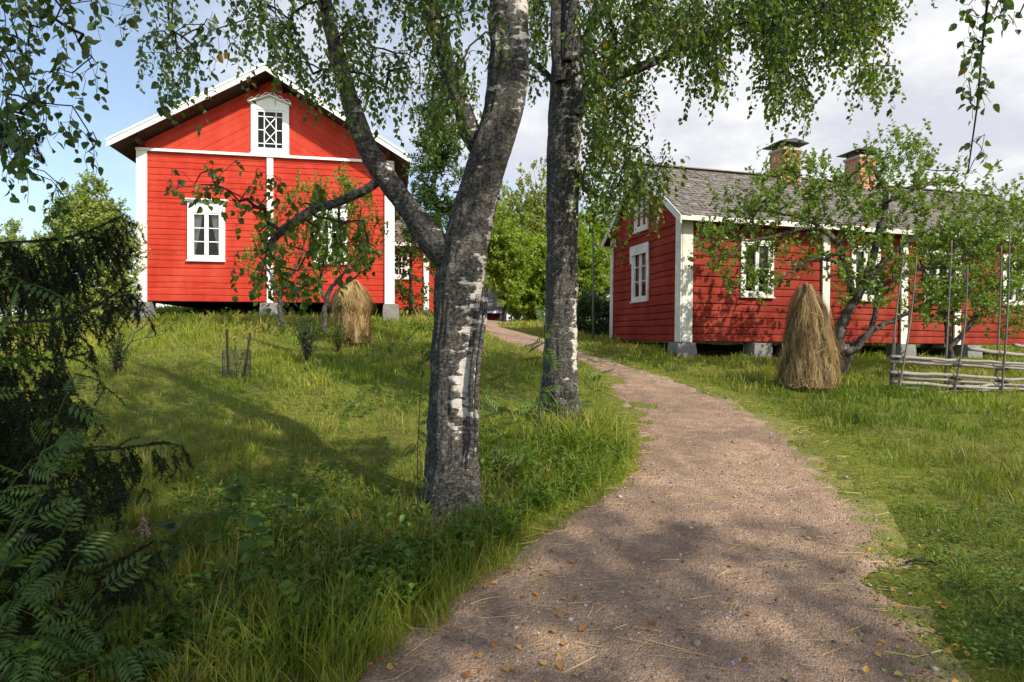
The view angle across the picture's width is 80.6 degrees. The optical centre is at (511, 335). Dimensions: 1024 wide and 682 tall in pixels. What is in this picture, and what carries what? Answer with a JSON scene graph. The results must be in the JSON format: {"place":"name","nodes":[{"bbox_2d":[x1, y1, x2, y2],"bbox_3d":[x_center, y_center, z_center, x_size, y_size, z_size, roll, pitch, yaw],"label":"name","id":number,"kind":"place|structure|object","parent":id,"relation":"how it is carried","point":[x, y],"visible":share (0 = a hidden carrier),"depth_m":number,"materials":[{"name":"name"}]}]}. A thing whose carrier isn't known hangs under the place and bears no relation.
{"place":"outdoors","nodes":[
{"label":"outdoors","id":0,"kind":"place"},
{"bbox_2d":[0,305,1023,681],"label":"ground","id":1,"kind":"structure","parent":0,"point":[862,484],"depth_m":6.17,"materials":[{"name":"green plant"}]},
{"bbox_2d":[0,217,39,313],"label":"distant tree","id":2,"kind":"object","parent":1,"relation":"on","point":[13,230],"visible":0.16,"depth_m":54.62,"materials":[{"name":"green plant"}]},
{"bbox_2d":[21,229,40,252],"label":"distant tree","id":3,"kind":"object","parent":1,"relation":"on","point":[36,235],"visible":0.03,"depth_m":59.87,"materials":[{"name":"green plant"}]},
{"bbox_2d":[0,240,80,318],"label":"bush","id":4,"kind":"object","parent":1,"relation":"on","point":[12,309],"visible":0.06,"depth_m":18.11,"materials":[{"name":"green plant"}]},
{"bbox_2d":[0,269,126,627],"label":"rowan sapling","id":5,"kind":"object","parent":1,"relation":"on","point":[75,442],"visible":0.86,"depth_m":2.33,"materials":[{"name":"green plant"}]},
{"bbox_2d":[0,495,179,681],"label":"rowan sapling","id":6,"kind":"object","parent":1,"relation":"on","point":[16,674],"visible":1,"depth_m":2.10,"materials":[{"name":"green plant"}]},
{"bbox_2d":[30,170,151,328],"bbox_3d":[-10.385,-1.878,14.907,2.433,4.413,2.323,0,0,0],"label":"willow tree","id":7,"kind":"object","parent":1,"relation":"on","point":[87,212],"visible":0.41,"depth_m":14.58,"materials":[{"name":"green plant"}]},
{"bbox_2d":[0,118,194,681],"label":"spruce tree","id":8,"kind":"object","parent":1,"relation":"on","point":[13,415],"visible":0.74,"depth_m":2.89,"materials":[{"name":"green plant"}]},
{"bbox_2d":[103,331,133,375],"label":"shrub","id":9,"kind":"object","parent":1,"relation":"on","point":[117,362],"visible":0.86,"depth_m":8.74,"materials":[{"name":"green plant"}]},
{"bbox_2d":[0,0,250,241],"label":"birch tree","id":10,"kind":"object","parent":1,"relation":"on","point":[19,161],"visible":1,"depth_m":2.72,"materials":[{"name":"green plant"}]},
{"bbox_2d":[132,517,156,550],"bbox_3d":[-2.104,1.208,3.452,0.104,0.335,0.092,0,0,0],"label":"meadowsweet","id":11,"kind":"object","parent":1,"relation":"on","point":[144,525],"visible":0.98,"depth_m":3.45,"materials":[{"name":"beige plant"}]},
{"bbox_2d":[119,318,179,350],"bbox_3d":[-6.216,0.125,10.319,1.026,0.819,0.178,0,0,0],"label":"bare shrub","id":12,"kind":"object","parent":1,"relation":"on","point":[140,328],"visible":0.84,"depth_m":10.31,"materials":[{"name":"green plant"}]},
{"bbox_2d":[156,518,185,586],"bbox_3d":[-1.747,1.172,3.129,0.167,0.434,0.168,0,0,0],"label":"herb","id":13,"kind":"object","parent":1,"relation":"on","point":[171,526],"visible":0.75,"depth_m":3.11,"materials":[{"name":"green plant"}]},
{"bbox_2d":[202,475,249,555],"bbox_3d":[-1.606,1.079,3.413,0.259,0.560,0.182,0,0,0],"label":"herb","id":14,"kind":"object","parent":1,"relation":"on","point":[234,495],"visible":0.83,"depth_m":3.41,"materials":[{"name":"green plant"}]},
{"bbox_2d":[222,329,251,378],"bbox_3d":[-4.035,0.322,8.873,0.413,0.809,0.383,0,0,0],"label":"tree guard","id":15,"kind":"object","parent":1,"relation":"on","point":[226,353],"visible":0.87,"depth_m":8.86,"materials":[{"name":"brown wood"}]},
{"bbox_2d":[230,334,245,375],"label":"sapling","id":16,"kind":"object","parent":1,"relation":"on","point":[235,346],"visible":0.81,"depth_m":8.88,"materials":[{"name":"green plant"}]},
{"bbox_2d":[237,514,276,622],"bbox_3d":[-1.218,1.146,2.857,0.152,0.554,0.174,0,0,26],"label":"herb","id":17,"kind":"object","parent":1,"relation":"on","point":[264,539],"visible":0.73,"depth_m":2.86,"materials":[{"name":"green plant"}]},
{"bbox_2d":[106,62,410,321],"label":"red house","id":18,"kind":"structure","parent":1,"relation":"on","point":[189,263],"depth_m":16.14,"materials":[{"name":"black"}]},
{"bbox_2d":[184,198,228,261],"bbox_3d":[-8.089,-2.768,15.993,1.090,1.645,0.226,0,0,-11],"label":"window","id":19,"kind":"structure","parent":18,"relation":"in","point":[194,220],"depth_m":15.99,"materials":[{"name":"white paint"}]},
{"bbox_2d":[247,92,291,154],"bbox_3d":[-6.519,-5.686,16.256,1.128,1.652,0.161,0,0,-11],"label":"gable window","id":20,"kind":"structure","parent":18,"relation":"in","point":[264,103],"depth_m":16.27,"materials":[{"name":"white paint"}]},
{"bbox_2d":[312,204,349,264],"bbox_3d":[-4.997,-2.768,16.594,1.090,1.645,0.226,0,0,-11],"label":"window","id":21,"kind":"structure","parent":18,"relation":"in","point":[343,208],"depth_m":16.61,"materials":[{"name":"white paint"}]},
{"bbox_2d":[275,494,296,542],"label":"herb","id":22,"kind":"object","parent":1,"relation":"on","point":[289,499],"visible":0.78,"depth_m":3.67,"materials":[{"name":"green plant"}]},
{"bbox_2d":[277,579,316,651],"bbox_3d":[-0.971,1.272,2.718,0.164,0.338,0.132,0,0,0],"label":"herb","id":23,"kind":"object","parent":1,"relation":"on","point":[290,591],"visible":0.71,"depth_m":2.71,"materials":[{"name":"green plant"}]},
{"bbox_2d":[294,309,318,361],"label":"shrub","id":24,"kind":"object","parent":1,"relation":"on","point":[306,348],"visible":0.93,"depth_m":9.84,"materials":[{"name":"green plant"}]},
{"bbox_2d":[238,159,388,331],"bbox_3d":[-4.427,-2.005,13.583,3.473,3.905,1.256,0,0,0],"label":"apple tree","id":25,"kind":"object","parent":1,"relation":"on","point":[346,186],"visible":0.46,"depth_m":13.54,"materials":[{"name":"green plant"}]},
{"bbox_2d":[327,320,348,351],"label":"shrub","id":26,"kind":"object","parent":1,"relation":"on","point":[337,338],"visible":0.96,"depth_m":11.18,"materials":[{"name":"green plant"}]},
{"bbox_2d":[122,0,559,532],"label":"birch tree","id":27,"kind":"object","parent":1,"relation":"on","point":[456,253],"visible":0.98,"depth_m":4.18,"materials":[{"name":"green plant"}]},
{"bbox_2d":[324,280,381,346],"bbox_3d":[-3.309,-0.459,12.336,1.358,1.374,1.203,0,0,29],"label":"haystack","id":28,"kind":"object","parent":1,"relation":"on","point":[356,304],"visible":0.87,"depth_m":12.01,"materials":[{"name":"beige plant"}]},
{"bbox_2d":[323,213,439,311],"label":"red cottage","id":29,"kind":"structure","parent":1,"relation":"on","point":[421,273],"depth_m":21.19,"materials":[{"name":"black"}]},
{"bbox_2d":[394,246,408,278],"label":"window","id":30,"kind":"structure","parent":29,"relation":"in","point":[395,275],"depth_m":21.13,"materials":[{"name":"white paint"}]},
{"bbox_2d":[395,510,411,549],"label":"herb","id":31,"kind":"object","parent":1,"relation":"on","point":[405,524],"visible":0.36,"depth_m":3.64,"materials":[{"name":"green plant"}]},
{"bbox_2d":[386,501,433,524],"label":"rowan sapling","id":32,"kind":"object","parent":1,"relation":"on","point":[411,512],"visible":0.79,"depth_m":3.91,"materials":[{"name":"green plant"}]},
{"bbox_2d":[394,188,434,316],"bbox_3d":[-2.994,-2.306,17.936,1.855,4.148,1.582,0,0,-39],"label":"young tree","id":33,"kind":"object","parent":1,"relation":"on","point":[404,293],"visible":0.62,"depth_m":17.83,"materials":[{"name":"green plant"}]},
{"bbox_2d":[401,307,433,493],"bbox_3d":[-0.675,0.527,4.476,0.288,1.474,0.289,0,0,0],"label":"rowan sapling","id":34,"kind":"object","parent":1,"relation":"on","point":[421,375],"visible":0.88,"depth_m":4.48,"materials":[{"name":"green plant"}]},
{"bbox_2d":[401,49,474,302],"bbox_3d":[-1.570,-2.723,12.518,1.735,6.384,1.762,0,0,0],"label":"rowan tree","id":35,"kind":"object","parent":1,"relation":"on","point":[441,209],"visible":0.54,"depth_m":12.34,"materials":[{"name":"green plant"}]},
{"bbox_2d":[443,229,493,284],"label":"young tree","id":36,"kind":"object","parent":1,"relation":"on","point":[485,281],"visible":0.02,"depth_m":39.70,"materials":[{"name":"green plant"}]},
{"bbox_2d":[479,374,514,419],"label":"rowan sapling","id":37,"kind":"object","parent":1,"relation":"on","point":[496,394],"visible":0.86,"depth_m":6.85,"materials":[{"name":"green plant"}]},
{"bbox_2d":[483,285,510,319],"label":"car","id":38,"kind":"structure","parent":1,"relation":"on","point":[494,311],"depth_m":32.89,"materials":[{"name":"black"}]},
{"bbox_2d":[479,393,524,472],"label":"rowan sapling","id":39,"kind":"object","parent":1,"relation":"on","point":[499,439],"visible":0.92,"depth_m":4.96,"materials":[{"name":"green plant"}]},
{"bbox_2d":[484,180,523,284],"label":"thin tree","id":40,"kind":"object","parent":1,"relation":"on","point":[503,190],"visible":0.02,"depth_m":41.74,"materials":[{"name":"green plant"}]},
{"bbox_2d":[484,200,538,321],"bbox_3d":[-0.214,-2.859,23.999,2.697,5.177,2.641,0,0,0],"label":"rowan tree","id":41,"kind":"object","parent":1,"relation":"on","point":[504,270],"visible":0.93,"depth_m":23.66,"materials":[{"name":"green plant"}]},
{"bbox_2d":[487,231,546,320],"bbox_3d":[0.960,-2.517,28.870,3.952,5.195,4.015,0,0,42],"label":"maple bush","id":42,"kind":"object","parent":1,"relation":"on","point":[529,303],"visible":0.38,"depth_m":28.07,"materials":[{"name":"green plant"}]},
{"bbox_2d":[15,307,1023,681],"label":"undergrowth","id":43,"kind":"object","parent":1,"relation":"on","point":[375,557],"visible":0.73,"depth_m":3.58,"materials":[{"name":"green plant"}]},
{"bbox_2d":[494,441,547,472],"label":"rowan sapling","id":44,"kind":"object","parent":1,"relation":"on","point":[516,453],"visible":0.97,"depth_m":4.81,"materials":[{"name":"green plant"}]},
{"bbox_2d":[497,157,546,318],"bbox_3d":[1.079,-5.195,33.072,4.842,9.460,4.400,0,0,0],"label":"young birch","id":45,"kind":"object","parent":1,"relation":"on","point":[536,225],"visible":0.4,"depth_m":32.41,"materials":[{"name":"green plant"}]},
{"bbox_2d":[513,309,568,460],"bbox_3d":[0.258,0.482,5.290,0.515,1.453,0.536,0,0,0],"label":"rowan sapling","id":46,"kind":"object","parent":1,"relation":"on","point":[540,318],"visible":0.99,"depth_m":5.27,"materials":[{"name":"green plant"}]},
{"bbox_2d":[544,221,609,317],"bbox_3d":[3.275,-3.156,30.905,4.417,5.511,3.716,0,0,0],"label":"bush","id":47,"kind":"object","parent":1,"relation":"on","point":[585,258],"visible":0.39,"depth_m":30.13,"materials":[{"name":"green plant"}]},
{"bbox_2d":[576,283,609,335],"bbox_3d":[2.507,-0.604,18.997,1.631,2.126,1.724,0,0,-21],"label":"bush","id":48,"kind":"object","parent":1,"relation":"on","point":[601,309],"visible":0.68,"depth_m":18.67,"materials":[{"name":"green plant"}]},
{"bbox_2d":[592,231,593,338],"bbox_3d":[2.212,-1.261,16.501,0.064,3.131,0.059,0,0,-15],"label":"pole","id":49,"kind":"object","parent":1,"relation":"on","point":[593,287],"visible":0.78,"depth_m":16.48,"materials":[{"name":"grey wood"}]},
{"bbox_2d":[578,199,615,320],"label":"green tree","id":50,"kind":"object","parent":1,"relation":"on","point":[589,222],"visible":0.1,"depth_m":37.23,"materials":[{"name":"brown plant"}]},
{"bbox_2d":[581,355,618,418],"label":"rowan sapling","id":51,"kind":"object","parent":1,"relation":"on","point":[598,376],"visible":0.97,"depth_m":6.44,"materials":[{"name":"green plant"}]},
{"bbox_2d":[527,0,937,424],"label":"birch tree","id":52,"kind":"object","parent":1,"relation":"on","point":[576,85],"visible":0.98,"depth_m":6.68,"materials":[{"name":"green plant"}]},
{"bbox_2d":[773,282,847,391],"bbox_3d":[4.673,0.037,9.537,1.344,1.728,1.373,0,0,0],"label":"haystack","id":53,"kind":"object","parent":1,"relation":"on","point":[807,359],"visible":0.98,"depth_m":9.24,"materials":[{"name":"brown plant"}]},
{"bbox_2d":[601,138,1023,359],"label":"long red house","id":54,"kind":"structure","parent":1,"relation":"on","point":[660,290],"depth_m":14.59,"materials":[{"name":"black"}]},
{"bbox_2d":[630,242,648,302],"bbox_3d":[3.305,-1.575,15.460,0.166,1.475,1.030,1,0,-14],"label":"window","id":55,"kind":"structure","parent":54,"relation":"in","point":[642,250],"depth_m":15.46,"materials":[{"name":"white wood"}]},
{"bbox_2d":[632,184,648,233],"bbox_3d":[3.250,-3.216,15.327,0.151,1.195,0.910,1,0,-14],"label":"attic window","id":56,"kind":"structure","parent":54,"relation":"in","point":[641,228],"depth_m":15.31,"materials":[{"name":"white wood"}]},
{"bbox_2d":[740,239,774,297],"bbox_3d":[5.658,-1.532,13.988,0.910,1.345,0.166,1,0,-14],"label":"window","id":57,"kind":"structure","parent":54,"relation":"in","point":[762,294],"depth_m":13.96,"materials":[{"name":"white wood"}]},
{"bbox_2d":[851,246,880,301],"bbox_3d":[8.604,-1.495,14.739,0.890,1.345,0.166,1,0,-14],"label":"window","id":58,"kind":"structure","parent":54,"relation":"in","point":[865,255],"depth_m":14.71,"materials":[{"name":"white wood"}]},
{"bbox_2d":[923,250,951,303],"bbox_3d":[10.754,-1.468,15.248,0.910,1.345,0.091,1,0,-14],"label":"window","id":59,"kind":"structure","parent":54,"relation":"in","point":[938,271],"depth_m":15.23,"materials":[{"name":"white glass"}]},
{"bbox_2d":[1002,254,1023,305],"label":"window","id":60,"kind":"structure","parent":54,"relation":"in","point":[1004,255],"depth_m":15.83,"materials":[{"name":"white glass"}]},
{"bbox_2d":[687,114,1023,375],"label":"apple tree","id":61,"kind":"object","parent":1,"relation":"on","point":[870,211],"visible":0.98,"depth_m":10.88,"materials":[{"name":"green plant"}]},
{"bbox_2d":[905,555,938,562],"bbox_3d":[2.522,1.382,3.727,0.212,0.038,0.053,0,0,0],"label":"fallen stick","id":62,"kind":"object","parent":1,"relation":"on","point":[921,560],"visible":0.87,"depth_m":3.71,"materials":[{"name":"brown wood"}]},
{"bbox_2d":[888,230,1023,394],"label":"roundpole fence","id":63,"kind":"object","parent":1,"relation":"on","point":[1002,381],"visible":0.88,"depth_m":9.45,"materials":[{"name":"grey wood"}]},
{"bbox_2d":[904,192,1023,369],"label":"apple tree","id":64,"kind":"object","parent":1,"relation":"on","point":[973,317],"visible":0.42,"depth_m":12.05,"materials":[{"name":"green plant"}]},
{"bbox_2d":[948,0,1023,173],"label":"birch tree","id":65,"kind":"object","parent":1,"relation":"on","point":[987,17],"visible":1,"depth_m":2.58,"materials":[{"name":"green plant"}]},
{"bbox_2d":[0,0,1023,320],"label":"sky","id":66,"kind":"structure","parent":0,"point":[930,58],"materials":[{"name":"white"}]},
{"bbox_2d":[358,320,972,681],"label":"gravel path","id":67,"kind":"structure","parent":0,"point":[773,613],"depth_m":3.45,"materials":[{"name":"beige gravel"}]},
{"bbox_2d":[367,345,971,681],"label":"fallen leaves","id":68,"kind":"object","parent":67,"relation":"on","point":[390,666],"visible":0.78,"depth_m":2.96,"materials":[{"name":"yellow plant"}]},
{"bbox_2d":[341,327,1002,681],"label":"straw","id":69,"kind":"object","parent":67,"relation":"on","point":[679,559],"visible":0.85,"depth_m":3.46,"materials":[{"name":"beige plant"}]}
]}

